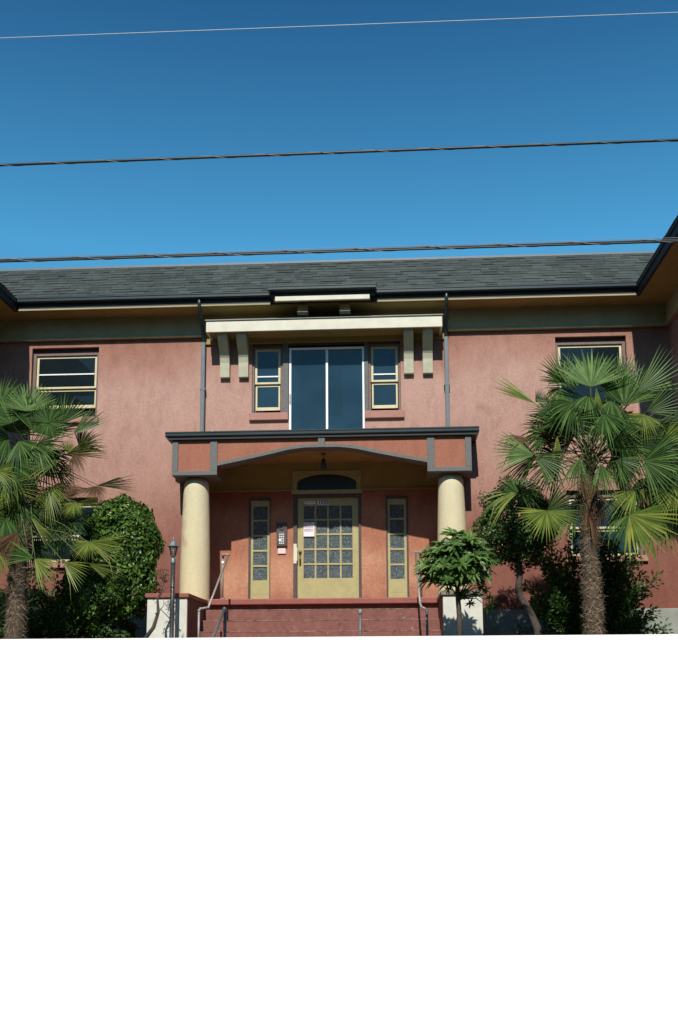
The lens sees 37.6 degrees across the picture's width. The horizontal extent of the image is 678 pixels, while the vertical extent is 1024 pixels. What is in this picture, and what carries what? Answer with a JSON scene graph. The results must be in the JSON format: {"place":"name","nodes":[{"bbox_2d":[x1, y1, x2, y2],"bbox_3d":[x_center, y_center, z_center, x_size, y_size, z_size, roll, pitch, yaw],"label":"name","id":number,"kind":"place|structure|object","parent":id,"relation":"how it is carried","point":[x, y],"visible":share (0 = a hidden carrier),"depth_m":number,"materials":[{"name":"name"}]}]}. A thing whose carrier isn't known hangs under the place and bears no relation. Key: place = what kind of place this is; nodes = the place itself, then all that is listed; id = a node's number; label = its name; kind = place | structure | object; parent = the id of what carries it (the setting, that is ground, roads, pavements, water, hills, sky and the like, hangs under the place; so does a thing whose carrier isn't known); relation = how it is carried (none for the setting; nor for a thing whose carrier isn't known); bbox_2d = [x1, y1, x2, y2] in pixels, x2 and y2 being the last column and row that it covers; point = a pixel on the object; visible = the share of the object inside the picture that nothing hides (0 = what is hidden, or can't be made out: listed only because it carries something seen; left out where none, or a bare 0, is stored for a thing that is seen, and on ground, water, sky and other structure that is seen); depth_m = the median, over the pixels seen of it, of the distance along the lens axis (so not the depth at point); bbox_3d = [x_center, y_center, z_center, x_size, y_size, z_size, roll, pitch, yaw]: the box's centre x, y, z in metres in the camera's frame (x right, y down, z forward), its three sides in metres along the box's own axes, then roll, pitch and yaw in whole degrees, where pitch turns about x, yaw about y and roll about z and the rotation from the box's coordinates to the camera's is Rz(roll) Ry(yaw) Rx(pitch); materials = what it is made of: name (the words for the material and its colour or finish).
{"place":"outdoors","nodes":[
{"label":"outdoors","id":0,"kind":"place"},
{"bbox_2d":[0,1021,204,1023],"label":"sidewalk","id":1,"kind":"structure","parent":0,"point":[32,1022],"depth_m":4.64,"materials":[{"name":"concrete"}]},
{"bbox_2d":[0,237,677,262],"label":"overhead cable","id":2,"kind":"object","parent":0,"point":[349,249],"visible":1,"depth_m":9.01,"materials":[{"name":"rubber"}]},
{"bbox_2d":[0,138,677,165],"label":"overhead cable","id":3,"kind":"object","parent":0,"point":[358,151],"visible":1,"depth_m":9.15,"materials":[{"name":"rubber"}]},
{"bbox_2d":[0,0,677,268],"label":"sky","id":4,"kind":"structure","parent":0,"point":[398,85],"materials":[{"name":"blue"}]},
{"bbox_2d":[5,12,677,37],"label":"overhead cable","id":5,"kind":"object","parent":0,"point":[342,25],"visible":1,"depth_m":9.37,"materials":[{"name":"rubber"}]},
{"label":"path","id":6,"kind":"structure","parent":0,"visible":0},
{"bbox_2d":[211,607,226,637],"bbox_3d":[-1.841,1.744,14.752,0.069,0.766,1.637,-1,-9,4],"label":"handrail","id":7,"kind":"object","parent":6,"relation":"on","point":[224,611],"visible":0.69,"depth_m":15.46,"materials":[{"name":"grey metal"}]},
{"bbox_2d":[358,609,361,636],"bbox_3d":[0.334,1.897,15.503,0.062,0.755,0.062,-1,-9,3],"label":"handrail","id":8,"kind":"object","parent":6,"relation":"on","point":[360,621],"visible":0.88,"depth_m":15.52,"materials":[{"name":"grey metal"}]},
{"label":"ground","id":9,"kind":"structure","parent":0,"visible":0},
{"bbox_2d":[0,634,677,1023],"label":"retaining wall","id":10,"kind":"structure","parent":9,"relation":"on","point":[364,830],"depth_m":4.73,"materials":[{"name":"white"}]},
{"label":"planting bed","id":11,"kind":"structure","parent":10,"relation":"in","visible":0},
{"bbox_2d":[4,546,74,638],"bbox_3d":[-5.885,1.698,18.530,2.175,2.106,0.874,-1,-9,3],"label":"leafy bush","id":12,"kind":"object","parent":11,"relation":"on","point":[51,592],"visible":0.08,"depth_m":18.39,"materials":[{"name":"green plant"}]},
{"bbox_2d":[0,377,138,638],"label":"palm tree","id":13,"kind":"object","parent":11,"relation":"on","point":[20,506],"visible":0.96,"depth_m":15.62,"materials":[{"name":"green plant"}]},
{"bbox_2d":[0,586,140,638],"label":"hedge","id":14,"kind":"object","parent":11,"relation":"on","point":[53,621],"visible":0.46,"depth_m":17.23,"materials":[{"name":"green plant"}]},
{"bbox_2d":[55,493,165,637],"bbox_3d":[-3.980,1.118,17.331,1.883,2.928,1.423,-1,-9,3],"label":"round shrub","id":15,"kind":"object","parent":11,"relation":"on","point":[132,523],"visible":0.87,"depth_m":16.94,"materials":[{"name":"green plant"}]},
{"bbox_2d":[143,568,171,637],"bbox_3d":[-2.910,1.479,15.961,0.440,1.159,0.160,-3,-10,16],"label":"dried plant","id":16,"kind":"object","parent":11,"relation":"on","point":[152,628],"visible":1,"depth_m":15.95,"materials":[{"name":"brown plant"}]},
{"bbox_2d":[167,535,178,637],"bbox_3d":[-2.709,1.355,16.172,0.204,1.972,0.177,-1,-9,3],"label":"lamp post","id":17,"kind":"object","parent":11,"relation":"on","point":[173,545],"visible":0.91,"depth_m":16.17,"materials":[{"name":"black metal"}]},
{"bbox_2d":[173,610,181,637],"bbox_3d":[-2.597,1.824,15.989,0.166,0.548,0.098,-1,-9,3],"label":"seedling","id":18,"kind":"object","parent":11,"relation":"on","point":[174,622],"visible":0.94,"depth_m":15.99,"materials":[{"name":"green plant"}]},
{"bbox_2d":[413,527,499,635],"bbox_3d":[1.741,1.173,14.746,1.328,1.931,1.094,-1,-9,3],"label":"rhododendron","id":19,"kind":"object","parent":11,"relation":"on","point":[456,560],"visible":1,"depth_m":14.60,"materials":[{"name":"green plant"}]},
{"bbox_2d":[471,475,561,634],"bbox_3d":[3.041,0.899,16.920,1.643,3.166,1.317,-1,-9,3],"label":"tree","id":20,"kind":"object","parent":11,"relation":"on","point":[519,544],"visible":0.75,"depth_m":16.75,"materials":[{"name":"green plant"}]},
{"bbox_2d":[479,348,677,634],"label":"palm tree","id":21,"kind":"object","parent":11,"relation":"on","point":[596,417],"visible":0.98,"depth_m":15.38,"materials":[{"name":"green plant"}]},
{"bbox_2d":[513,526,673,634],"bbox_3d":[4.550,1.312,17.912,2.766,2.581,1.318,-1,-9,3],"label":"loose shrub","id":22,"kind":"object","parent":11,"relation":"on","point":[562,615],"visible":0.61,"depth_m":17.64,"materials":[{"name":"green plant"}]},
{"bbox_2d":[0,215,677,638],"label":"apartment building","id":23,"kind":"structure","parent":9,"relation":"on","point":[230,401],"depth_m":19.87,"materials":[{"name":"pink paint"}]},
{"bbox_2d":[26,348,98,423],"bbox_3d":[-5.587,-2.562,20.297,1.480,1.600,0.290,-1,-9,3],"label":"window","id":24,"kind":"structure","parent":23,"relation":"in","point":[71,372],"depth_m":20.39,"materials":[{"name":"glass"}]},
{"bbox_2d":[29,498,97,567],"bbox_3d":[-5.562,0.424,19.810,1.640,1.410,0.290,-1,-9,3],"label":"window","id":25,"kind":"structure","parent":23,"relation":"in","point":[88,509],"depth_m":19.87,"materials":[{"name":"glass"}]},
{"bbox_2d":[197,553,229,637],"bbox_3d":[-2.143,1.554,17.203,0.211,1.906,2.049,-1,-9,3],"label":"handrail","id":26,"kind":"object","parent":23,"relation":"on","point":[215,588],"visible":0.98,"depth_m":17.18,"materials":[{"name":"white metal"}]},
{"bbox_2d":[249,346,288,420],"bbox_3d":[-1.403,-2.582,20.029,0.785,1.550,0.230,-1,-9,3],"label":"narrow window","id":27,"kind":"structure","parent":23,"relation":"in","point":[267,362],"depth_m":20.07,"materials":[{"name":"glass"}]},
{"bbox_2d":[276,523,286,545],"bbox_3d":[-1.158,0.463,20.145,0.215,0.465,0.080,-1,-9,3],"label":"intercom panel","id":28,"kind":"object","parent":23,"relation":"attached to","point":[281,534],"visible":1,"depth_m":20.12,"materials":[{"name":"white plastic"}]},
{"bbox_2d":[278,548,285,553],"bbox_3d":[-1.157,0.790,20.116,0.160,0.110,0.032,-1,-9,3],"label":"notice card","id":29,"kind":"object","parent":23,"relation":"attached to","point":[281,550],"visible":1,"depth_m":20.10,"materials":[{"name":"paper"}]},
{"bbox_2d":[320,453,326,469],"bbox_3d":[-0.303,-0.995,19.459,0.125,0.313,0.110,-1,-9,3],"label":"pendant lantern","id":30,"kind":"object","parent":23,"relation":"hanging from","point":[323,463],"visible":1,"depth_m":19.43,"materials":[{"name":"black metal"}]},
{"bbox_2d":[293,497,358,597],"bbox_3d":[-0.260,0.781,20.092,1.315,2.180,0.130,-1,-9,3],"label":"front door","id":31,"kind":"structure","parent":23,"relation":"in","point":[328,560],"depth_m":20.12,"materials":[{"name":"yellow paint"}]},
{"bbox_2d":[304,522,313,536],"bbox_3d":[-0.609,0.351,20.191,0.220,0.295,0.006,-1,-9,3],"label":"paper notice","id":32,"kind":"object","parent":31,"relation":"attached to","point":[308,529],"visible":1,"depth_m":20.19,"materials":[{"name":"white paper"}]},
{"bbox_2d":[318,500,328,504],"bbox_3d":[-0.315,-0.196,20.265,0.240,0.085,0.013,-1,-9,3],"label":"house number plate","id":33,"kind":"object","parent":31,"relation":"attached to","point":[320,502],"visible":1,"depth_m":20.26,"materials":[{"name":"black"}]},
{"bbox_2d":[291,470,361,494],"bbox_3d":[-0.250,-0.604,20.301,1.440,0.479,0.110,-1,-9,3],"label":"transom window","id":34,"kind":"structure","parent":23,"relation":"in","point":[333,481],"depth_m":20.31,"materials":[{"name":"glass"}]},
{"bbox_2d":[289,346,368,429],"bbox_3d":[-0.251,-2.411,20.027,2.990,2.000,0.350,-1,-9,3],"label":"sliding door","id":35,"kind":"structure","parent":23,"relation":"in","point":[327,384],"depth_m":19.94,"materials":[{"name":"glass"}]},
{"bbox_2d":[365,344,403,418],"bbox_3d":[0.906,-2.615,19.902,0.780,1.550,0.230,-1,-9,3],"label":"narrow window","id":36,"kind":"structure","parent":23,"relation":"in","point":[384,365],"depth_m":19.94,"materials":[{"name":"glass"}]},
{"bbox_2d":[414,551,428,635],"bbox_3d":[1.398,1.501,16.995,0.158,1.906,2.032,-1,-9,2],"label":"handrail","id":37,"kind":"object","parent":23,"relation":"on","point":[420,595],"visible":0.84,"depth_m":16.36,"materials":[{"name":"grey metal"}]},
{"bbox_2d":[555,337,632,412],"bbox_3d":[5.001,-2.703,19.711,1.490,1.580,0.290,-1,-9,3],"label":"window","id":38,"kind":"structure","parent":23,"relation":"in","point":[610,346],"depth_m":19.84,"materials":[{"name":"glass"}]},
{"bbox_2d":[566,491,648,561],"bbox_3d":[5.131,0.276,19.219,1.540,1.400,0.290,-1,-9,3],"label":"window","id":39,"kind":"structure","parent":23,"relation":"in","point":[603,525],"depth_m":19.29,"materials":[{"name":"glass"}]}
]}

